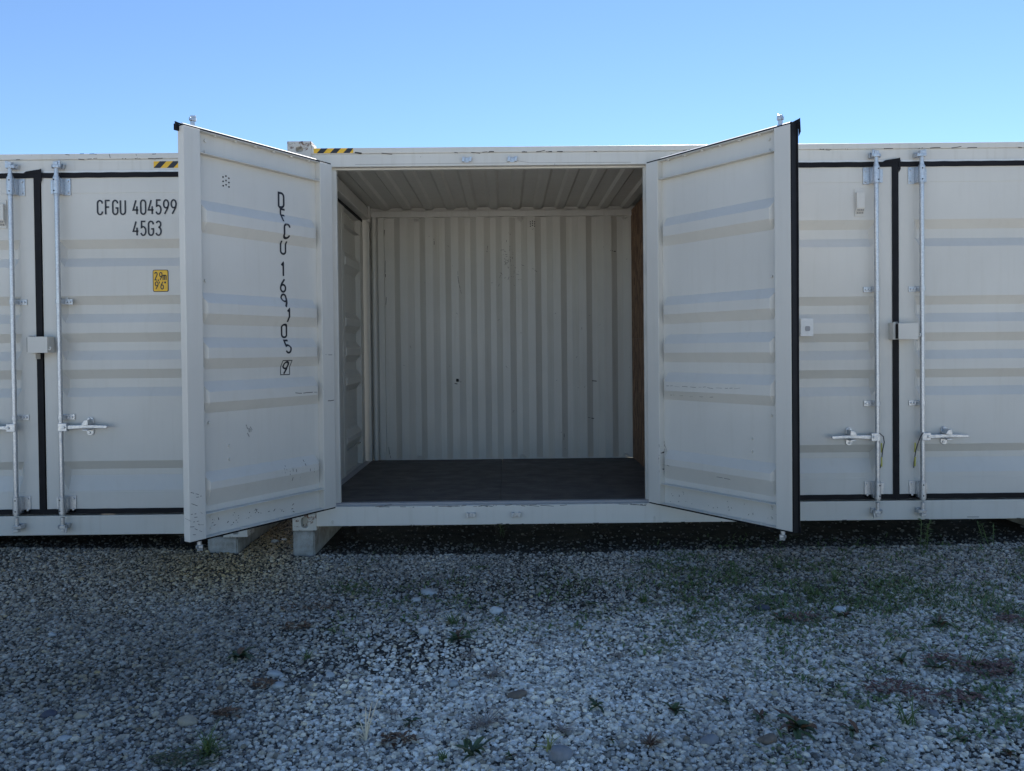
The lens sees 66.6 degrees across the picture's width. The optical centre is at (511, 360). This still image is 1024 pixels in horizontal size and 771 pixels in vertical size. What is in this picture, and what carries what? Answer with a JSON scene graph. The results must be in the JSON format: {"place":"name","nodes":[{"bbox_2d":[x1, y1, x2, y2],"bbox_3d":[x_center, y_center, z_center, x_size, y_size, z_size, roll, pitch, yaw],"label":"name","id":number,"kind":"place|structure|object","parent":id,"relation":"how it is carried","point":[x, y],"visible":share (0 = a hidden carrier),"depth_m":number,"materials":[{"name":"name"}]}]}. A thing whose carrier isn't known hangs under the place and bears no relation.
{"place":"outdoors","nodes":[
{"label":"outdoors","id":0,"kind":"place"},
{"bbox_2d":[496,524,506,536],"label":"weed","id":1,"kind":"object","parent":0,"point":[500,529],"visible":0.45,"depth_m":6.35,"materials":[{"name":"green plant"}]},
{"bbox_2d":[0,519,1023,770],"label":"ground","id":2,"kind":"structure","parent":0,"point":[454,535],"depth_m":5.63,"materials":[{"name":"grey gravel"}]},
{"bbox_2d":[40,709,56,718],"bbox_3d":[-1.971,1.504,3.320,0.070,0.037,0.052,-9,9,-12],"label":"stone","id":3,"kind":"object","parent":2,"relation":"on","point":[48,713],"visible":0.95,"depth_m":3.31,"materials":[{"name":"grey stone"}]},
{"bbox_2d":[56,735,72,742],"bbox_3d":[-1.785,1.507,3.110,0.048,0.024,0.048,0,1,35],"label":"stone","id":4,"kind":"object","parent":2,"relation":"on","point":[62,738],"visible":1,"depth_m":3.10,"materials":[{"name":"grey stone"}]},
{"bbox_2d":[73,711,88,718],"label":"stone","id":5,"kind":"object","parent":2,"relation":"on","point":[80,714],"visible":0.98,"depth_m":3.29,"materials":[{"name":"grey stone"}]},
{"bbox_2d":[142,747,222,767],"bbox_3d":[-1.230,1.487,2.919,0.279,0.025,0.159,-1,1,0],"label":"weed","id":6,"kind":"object","parent":2,"relation":"on","point":[183,760],"visible":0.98,"depth_m":2.92,"materials":[{"name":"green plant"}]},
{"bbox_2d":[177,714,197,726],"bbox_3d":[-1.343,1.494,3.228,0.087,0.050,0.059,8,10,18],"label":"stone","id":7,"kind":"object","parent":2,"relation":"on","point":[187,720],"visible":0.94,"depth_m":3.21,"materials":[{"name":"grey stone"}]},
{"bbox_2d":[179,718,233,762],"bbox_3d":[-1.154,1.449,2.978,0.227,0.120,0.236,-1,1,0],"label":"grass tuft","id":8,"kind":"object","parent":2,"relation":"on","point":[207,746],"visible":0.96,"depth_m":2.98,"materials":[{"name":"green plant"}]},
{"bbox_2d":[209,705,242,716],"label":"weed","id":9,"kind":"object","parent":2,"relation":"on","point":[224,710],"visible":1,"depth_m":3.29,"materials":[{"name":"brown plant"}]},
{"bbox_2d":[227,647,254,661],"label":"weed","id":10,"kind":"object","parent":2,"relation":"on","point":[239,652],"visible":1,"depth_m":3.89,"materials":[{"name":"green plant"}]},
{"bbox_2d":[208,522,279,553],"bbox_3d":[-2.150,1.386,6.483,0.227,0.166,1.391,-1,1,0],"label":"concrete block","id":11,"kind":"object","parent":2,"relation":"on","point":[235,545],"depth_m":5.80,"materials":[{"name":"grey concrete"}]},
{"bbox_2d":[0,153,253,536],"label":"shipping container","id":12,"kind":"object","parent":11,"relation":"on","point":[91,436],"visible":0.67,"depth_m":5.77,"materials":[{"name":"white metal"}]},
{"bbox_2d":[0,161,54,533],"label":"door","id":13,"kind":"structure","parent":12,"relation":"in","point":[23,343],"depth_m":5.76,"materials":[{"name":"beige paint"}]},
{"bbox_2d":[41,160,183,532],"bbox_3d":[-2.849,-0.103,5.746,1.261,2.725,0.140,-1,1,0],"label":"door","id":14,"kind":"structure","parent":12,"relation":"in","point":[111,246],"depth_m":5.77,"materials":[{"name":"beige paint"}]},
{"bbox_2d":[247,677,277,688],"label":"weed","id":15,"kind":"object","parent":2,"relation":"on","point":[264,680],"visible":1,"depth_m":3.57,"materials":[{"name":"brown plant"}]},
{"bbox_2d":[267,670,282,676],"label":"stone","id":16,"kind":"object","parent":2,"relation":"on","point":[272,673],"visible":1,"depth_m":3.68,"materials":[{"name":"grey stone"}]},
{"bbox_2d":[271,681,284,689],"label":"stone","id":17,"kind":"object","parent":2,"relation":"on","point":[278,685],"visible":0.95,"depth_m":3.54,"materials":[{"name":"grey stone"}]},
{"bbox_2d":[277,620,312,629],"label":"weed","id":18,"kind":"object","parent":2,"relation":"on","point":[297,625],"visible":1,"depth_m":4.28,"materials":[{"name":"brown plant"}]},
{"bbox_2d":[280,600,332,609],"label":"weed","id":19,"kind":"object","parent":2,"relation":"on","point":[309,607],"visible":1,"depth_m":4.61,"materials":[{"name":"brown plant"}]},
{"bbox_2d":[301,648,315,661],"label":"grass tuft","id":20,"kind":"object","parent":2,"relation":"on","point":[308,655],"visible":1,"depth_m":3.86,"materials":[{"name":"green plant"}]},
{"bbox_2d":[293,526,341,555],"bbox_3d":[-1.561,1.380,6.504,0.167,0.235,1.352,-1,1,0],"label":"concrete block","id":21,"kind":"object","parent":2,"relation":"on","point":[309,542],"depth_m":5.84,"materials":[{"name":"grey concrete"}]},
{"bbox_2d":[174,114,1023,550],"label":"shipping container","id":22,"kind":"object","parent":21,"relation":"on","point":[780,328],"visible":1,"depth_m":5.83,"materials":[{"name":"white metal"}]},
{"bbox_2d":[174,115,335,550],"bbox_3d":[-1.683,-0.173,5.206,0.141,2.712,1.265,0,1,32],"label":"door","id":23,"kind":"structure","parent":22,"relation":"in","point":[256,239],"depth_m":5.12,"materials":[{"name":"beige paint"}]},
{"bbox_2d":[338,202,344,479],"bbox_3d":[-1.542,-0.168,6.484,0.058,2.455,1.035,-1,1,0],"label":"end door","id":24,"kind":"structure","parent":22,"relation":"in","point":[339,205],"depth_m":6.93,"materials":[{"name":"beige paint"}]},
{"bbox_2d":[341,205,365,476],"bbox_3d":[-1.547,-0.182,7.527,0.058,2.455,1.010,-1,1,0],"label":"end door","id":25,"kind":"structure","parent":22,"relation":"in","point":[351,227],"depth_m":7.64,"materials":[{"name":"beige paint"}]},
{"bbox_2d":[646,114,800,540],"bbox_3d":[1.411,-0.207,5.297,0.141,2.712,1.265,-1,1,-36],"label":"door","id":26,"kind":"structure","parent":22,"relation":"in","point":[722,217],"depth_m":5.20,"materials":[{"name":"beige paint"}]},
{"bbox_2d":[798,149,920,517],"bbox_3d":[2.306,-0.191,5.797,1.394,2.725,0.165,-1,1,0],"label":"door","id":27,"kind":"structure","parent":22,"relation":"in","point":[850,329],"depth_m":5.83,"materials":[{"name":"beige paint"}]},
{"bbox_2d":[898,149,1023,516],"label":"door","id":28,"kind":"structure","parent":22,"relation":"in","point":[961,221],"depth_m":5.84,"materials":[{"name":"beige paint"}]},
{"bbox_2d":[326,671,334,677],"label":"stone","id":29,"kind":"object","parent":2,"relation":"on","point":[330,674],"visible":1,"depth_m":3.66,"materials":[{"name":"grey stone"}]},
{"bbox_2d":[348,701,377,740],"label":"straw stalks","id":30,"kind":"object","parent":2,"relation":"on","point":[365,733],"visible":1,"depth_m":3.08,"materials":[{"name":"beige plant"}]},
{"bbox_2d":[379,705,407,717],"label":"grass tuft","id":31,"kind":"object","parent":2,"relation":"on","point":[395,712],"visible":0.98,"depth_m":3.28,"materials":[{"name":"green plant"}]},
{"bbox_2d":[380,730,424,747],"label":"weed","id":32,"kind":"object","parent":2,"relation":"on","point":[413,736],"visible":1,"depth_m":3.04,"materials":[{"name":"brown plant"}]},
{"bbox_2d":[402,717,421,727],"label":"weed","id":33,"kind":"object","parent":2,"relation":"on","point":[409,720],"visible":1,"depth_m":3.19,"materials":[{"name":"green plant"}]},
{"bbox_2d":[411,597,420,601],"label":"stone","id":34,"kind":"object","parent":2,"relation":"on","point":[416,599],"visible":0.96,"depth_m":4.75,"materials":[{"name":"grey stone"}]},
{"bbox_2d":[418,626,428,634],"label":"stone","id":35,"kind":"object","parent":2,"relation":"on","point":[423,629],"visible":0.89,"depth_m":4.18,"materials":[{"name":"white stone"}]},
{"bbox_2d":[421,588,437,595],"bbox_3d":[-0.521,1.457,4.903,0.115,0.039,0.079,5,7,27],"label":"stone","id":36,"kind":"object","parent":2,"relation":"on","point":[427,591],"visible":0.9,"depth_m":4.89,"materials":[{"name":"grey stone"}]},
{"bbox_2d":[437,749,448,762],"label":"grass tuft","id":37,"kind":"object","parent":2,"relation":"on","point":[442,756],"visible":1,"depth_m":2.91,"materials":[{"name":"green plant"}]},
{"bbox_2d":[442,668,449,675],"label":"stone","id":38,"kind":"object","parent":2,"relation":"on","point":[445,671],"visible":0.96,"depth_m":3.67,"materials":[{"name":"grey stone"}]},
{"bbox_2d":[436,609,464,625],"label":"grass tuft","id":39,"kind":"object","parent":2,"relation":"on","point":[449,619],"visible":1,"depth_m":4.33,"materials":[{"name":"green plant"}]},
{"bbox_2d":[448,679,458,687],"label":"stone","id":40,"kind":"object","parent":2,"relation":"on","point":[453,683],"visible":1,"depth_m":3.54,"materials":[{"name":"grey stone"}]},
{"bbox_2d":[444,627,473,643],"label":"weed","id":41,"kind":"object","parent":2,"relation":"on","point":[456,636],"visible":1,"depth_m":4.06,"materials":[{"name":"green plant"}]},
{"bbox_2d":[456,647,480,660],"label":"grass tuft","id":42,"kind":"object","parent":2,"relation":"on","point":[468,657],"visible":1,"depth_m":3.85,"materials":[{"name":"green plant"}]},
{"bbox_2d":[454,736,495,761],"bbox_3d":[-0.141,1.451,2.949,0.172,0.073,0.157,-1,1,0],"label":"weed","id":43,"kind":"object","parent":2,"relation":"on","point":[476,746],"visible":1,"depth_m":2.94,"materials":[{"name":"green plant"}]},
{"bbox_2d":[451,697,521,735],"bbox_3d":[-0.125,1.440,3.152,0.275,0.081,0.287,0,1,21],"label":"grass tuft","id":44,"kind":"object","parent":2,"relation":"on","point":[484,723],"visible":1,"depth_m":3.17,"materials":[{"name":"green plant"}]},
{"bbox_2d":[464,661,513,680],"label":"grass tuft","id":45,"kind":"object","parent":2,"relation":"on","point":[491,675],"visible":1,"depth_m":3.63,"materials":[{"name":"green plant"}]},
{"bbox_2d":[489,606,502,614],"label":"stone","id":46,"kind":"object","parent":2,"relation":"on","point":[494,610],"visible":0.96,"depth_m":4.50,"materials":[{"name":"white stone"}]},
{"bbox_2d":[504,750,516,758],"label":"weed","id":47,"kind":"object","parent":2,"relation":"on","point":[509,754],"visible":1,"depth_m":2.89,"materials":[{"name":"green plant"}]},
{"bbox_2d":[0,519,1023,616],"bbox_3d":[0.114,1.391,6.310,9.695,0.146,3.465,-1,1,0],"label":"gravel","id":48,"kind":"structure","parent":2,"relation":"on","point":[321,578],"depth_m":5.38,"materials":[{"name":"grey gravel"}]},
{"bbox_2d":[507,689,526,698],"bbox_3d":[0.024,1.468,3.426,0.094,0.037,0.061,-7,-2,-23],"label":"stone","id":49,"kind":"object","parent":2,"relation":"on","point":[519,694],"visible":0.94,"depth_m":3.41,"materials":[{"name":"grey stone"}]},
{"bbox_2d":[520,636,546,650],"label":"grass tuft","id":50,"kind":"object","parent":2,"relation":"on","point":[538,643],"visible":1,"depth_m":4.02,"materials":[{"name":"green plant"}]},
{"bbox_2d":[531,733,563,751],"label":"grass tuft","id":51,"kind":"object","parent":2,"relation":"on","point":[549,744],"visible":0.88,"depth_m":2.95,"materials":[{"name":"green plant"}]},
{"bbox_2d":[548,744,572,762],"bbox_3d":[0.183,1.460,2.890,0.091,0.070,0.064,7,-9,-18],"label":"stone","id":52,"kind":"object","parent":2,"relation":"on","point":[560,752],"visible":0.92,"depth_m":2.87,"materials":[{"name":"grey stone"}]},
{"bbox_2d":[549,718,580,734],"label":"grass tuft","id":53,"kind":"object","parent":2,"relation":"on","point":[561,727],"visible":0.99,"depth_m":3.09,"materials":[{"name":"green plant"}]},
{"bbox_2d":[585,600,597,606],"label":"weed","id":54,"kind":"object","parent":2,"relation":"on","point":[589,602],"visible":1,"depth_m":4.59,"materials":[{"name":"green plant"}]},
{"bbox_2d":[588,697,603,712],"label":"weed","id":55,"kind":"object","parent":2,"relation":"on","point":[595,704],"visible":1,"depth_m":3.28,"materials":[{"name":"green plant"}]},
{"bbox_2d":[608,646,629,658],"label":"grass tuft","id":56,"kind":"object","parent":2,"relation":"on","point":[618,654],"visible":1,"depth_m":3.85,"materials":[{"name":"green plant"}]},
{"bbox_2d":[635,589,652,602],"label":"grass tuft","id":57,"kind":"object","parent":2,"relation":"on","point":[644,599],"visible":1,"depth_m":4.65,"materials":[{"name":"green plant"}]},
{"bbox_2d":[633,729,664,747],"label":"grass tuft","id":58,"kind":"object","parent":2,"relation":"on","point":[649,742],"visible":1,"depth_m":2.96,"materials":[{"name":"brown plant"}]},
{"bbox_2d":[316,532,1023,764],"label":"ground cover","id":59,"kind":"object","parent":2,"relation":"on","point":[978,596],"visible":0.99,"depth_m":4.50,"materials":[{"name":"green plant"}]},
{"bbox_2d":[663,702,689,715],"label":"weed","id":60,"kind":"object","parent":2,"relation":"on","point":[674,707],"visible":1,"depth_m":3.22,"materials":[{"name":"green plant"}]},
{"bbox_2d":[687,615,703,620],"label":"weed","id":61,"kind":"object","parent":2,"relation":"on","point":[691,617],"visible":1,"depth_m":4.32,"materials":[{"name":"green plant"}]},
{"bbox_2d":[700,593,711,599],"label":"weed","id":62,"kind":"object","parent":2,"relation":"on","point":[702,596],"visible":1,"depth_m":4.67,"materials":[{"name":"green plant"}]},
{"bbox_2d":[700,733,718,745],"bbox_3d":[0.753,1.450,2.980,0.087,0.043,0.057,-5,-5,-18],"label":"stone","id":63,"kind":"object","parent":2,"relation":"on","point":[711,739],"visible":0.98,"depth_m":2.96,"materials":[{"name":"grey stone"}]},
{"bbox_2d":[715,696,732,704],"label":"weed","id":64,"kind":"object","parent":2,"relation":"on","point":[725,698],"visible":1,"depth_m":3.31,"materials":[{"name":"green plant"}]},
{"bbox_2d":[750,709,767,721],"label":"weed","id":65,"kind":"object","parent":2,"relation":"on","point":[760,715],"visible":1,"depth_m":3.16,"materials":[{"name":"green plant"}]},
{"bbox_2d":[755,603,769,610],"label":"stone","id":66,"kind":"object","parent":2,"relation":"on","point":[765,607],"visible":0.88,"depth_m":4.47,"materials":[{"name":"grey stone"}]},
{"bbox_2d":[757,733,776,744],"bbox_3d":[0.977,1.450,2.980,0.082,0.042,0.055,-4,0,-20],"label":"stone","id":67,"kind":"object","parent":2,"relation":"on","point":[768,738],"visible":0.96,"depth_m":2.97,"materials":[{"name":"grey stone"}]},
{"bbox_2d":[768,556,786,567],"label":"grass tuft","id":68,"kind":"object","parent":2,"relation":"on","point":[778,565],"visible":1,"depth_m":5.31,"materials":[{"name":"green plant"}]},
{"bbox_2d":[773,611,790,622],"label":"weed","id":69,"kind":"object","parent":2,"relation":"on","point":[779,614],"visible":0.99,"depth_m":4.29,"materials":[{"name":"green plant"}]},
{"bbox_2d":[773,707,817,740],"bbox_3d":[1.111,1.432,3.063,0.169,0.076,0.201,0,1,15],"label":"weed","id":70,"kind":"object","parent":2,"relation":"on","point":[798,724],"visible":0.98,"depth_m":3.05,"materials":[{"name":"green plant"}]},
{"bbox_2d":[774,611,828,620],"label":"weed","id":71,"kind":"object","parent":2,"relation":"on","point":[793,614],"visible":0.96,"depth_m":4.31,"materials":[{"name":"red plant"}]},
{"bbox_2d":[805,585,822,595],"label":"grass tuft","id":72,"kind":"object","parent":2,"relation":"on","point":[816,592],"visible":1,"depth_m":4.73,"materials":[{"name":"green plant"}]},
{"bbox_2d":[819,566,843,581],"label":"grass tuft","id":73,"kind":"object","parent":2,"relation":"on","point":[834,578],"visible":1,"depth_m":4.97,"materials":[{"name":"green plant"}]},
{"bbox_2d":[832,606,846,611],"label":"stone","id":74,"kind":"object","parent":2,"relation":"on","point":[839,608],"visible":0.79,"depth_m":4.43,"materials":[{"name":"white stone"}]},
{"bbox_2d":[836,611,854,618],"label":"weed","id":75,"kind":"object","parent":2,"relation":"on","point":[845,614],"visible":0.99,"depth_m":4.32,"materials":[{"name":"green plant"}]},
{"bbox_2d":[832,719,861,738],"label":"weed","id":76,"kind":"object","parent":2,"relation":"on","point":[853,727],"visible":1,"depth_m":3.03,"materials":[{"name":"green plant"}]},
{"bbox_2d":[856,645,879,655],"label":"grass tuft","id":77,"kind":"object","parent":2,"relation":"on","point":[868,652],"visible":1,"depth_m":3.80,"materials":[{"name":"green plant"}]},
{"bbox_2d":[865,743,879,750],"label":"weed","id":78,"kind":"object","parent":2,"relation":"on","point":[873,745],"visible":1,"depth_m":2.91,"materials":[{"name":"green plant"}]},
{"bbox_2d":[858,678,922,696],"bbox_3d":[1.651,1.424,3.398,0.271,0.025,0.172,-1,1,0],"label":"weed","id":79,"kind":"object","parent":2,"relation":"on","point":[892,689],"visible":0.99,"depth_m":3.41,"materials":[{"name":"red plant"}]},
{"bbox_2d":[887,652,906,668],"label":"weed","id":80,"kind":"object","parent":2,"relation":"on","point":[901,660],"visible":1,"depth_m":3.69,"materials":[{"name":"green plant"}]},
{"bbox_2d":[886,694,929,725],"bbox_3d":[1.571,1.388,3.096,0.205,0.104,0.165,-1,1,-41],"label":"grass tuft","id":81,"kind":"object","parent":2,"relation":"on","point":[912,718],"visible":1,"depth_m":3.10,"materials":[{"name":"green plant"}]},
{"bbox_2d":[916,518,933,549],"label":"weed","id":82,"kind":"object","parent":2,"relation":"on","point":[927,535],"visible":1,"depth_m":5.71,"materials":[{"name":"green plant"}]},
{"bbox_2d":[910,692,942,709],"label":"grass tuft","id":83,"kind":"object","parent":2,"relation":"on","point":[927,697],"visible":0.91,"depth_m":3.26,"materials":[{"name":"green plant"}]},
{"bbox_2d":[928,710,938,716],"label":"stone","id":84,"kind":"object","parent":2,"relation":"on","point":[935,713],"visible":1,"depth_m":3.17,"materials":[{"name":"grey stone"}]},
{"bbox_2d":[922,658,949,670],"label":"weed","id":85,"kind":"object","parent":2,"relation":"on","point":[932,663],"visible":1,"depth_m":3.61,"materials":[{"name":"green plant"}]},
{"bbox_2d":[928,612,955,627],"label":"weed","id":86,"kind":"object","parent":2,"relation":"on","point":[936,622],"visible":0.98,"depth_m":4.15,"materials":[{"name":"green plant"}]},
{"bbox_2d":[910,688,986,703],"bbox_3d":[1.852,1.423,3.308,0.295,0.028,0.152,-1,1,-7],"label":"weed","id":87,"kind":"object","parent":2,"relation":"on","point":[974,696],"visible":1,"depth_m":3.31,"materials":[{"name":"red plant"}]},
{"bbox_2d":[919,652,978,666],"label":"weed","id":88,"kind":"object","parent":2,"relation":"on","point":[943,657],"visible":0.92,"depth_m":3.69,"materials":[{"name":"red plant"}]},
{"bbox_2d":[950,729,968,742],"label":"weed","id":89,"kind":"object","parent":2,"relation":"on","point":[956,733],"visible":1,"depth_m":2.95,"materials":[{"name":"green plant"}]},
{"bbox_2d":[955,647,988,665],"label":"grass tuft","id":90,"kind":"object","parent":2,"relation":"on","point":[970,658],"visible":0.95,"depth_m":3.64,"materials":[{"name":"green plant"}]},
{"bbox_2d":[963,688,981,700],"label":"weed","id":91,"kind":"object","parent":2,"relation":"on","point":[967,691],"visible":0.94,"depth_m":3.33,"materials":[{"name":"green plant"}]},
{"bbox_2d":[957,660,1014,676],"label":"weed","id":92,"kind":"object","parent":2,"relation":"on","point":[998,670],"visible":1,"depth_m":3.55,"materials":[{"name":"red plant"}]},
{"bbox_2d":[977,521,995,545],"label":"weed","id":93,"kind":"object","parent":2,"relation":"on","point":[985,534],"visible":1,"depth_m":5.79,"materials":[{"name":"green plant"}]},
{"bbox_2d":[975,657,1022,667],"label":"weed","id":94,"kind":"object","parent":2,"relation":"on","point":[998,662],"visible":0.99,"depth_m":3.61,"materials":[{"name":"red plant"}]},
{"bbox_2d":[992,613,1023,622],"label":"weed","id":95,"kind":"object","parent":2,"relation":"on","point":[1011,616],"visible":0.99,"depth_m":4.21,"materials":[{"name":"green plant"}]},
{"bbox_2d":[1000,748,1019,759],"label":"weed","id":96,"kind":"object","parent":2,"relation":"on","point":[1009,752],"visible":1,"depth_m":2.85,"materials":[{"name":"green plant"}]},
{"bbox_2d":[1007,518,1023,524],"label":"concrete block","id":97,"kind":"object","parent":2,"relation":"on","point":[1019,521],"depth_m":6.50,"materials":[{"name":"grey concrete"}]},
{"bbox_2d":[0,0,1023,153],"label":"sky","id":98,"kind":"structure","parent":0,"point":[77,76],"materials":[{"name":"blue"}]}
]}

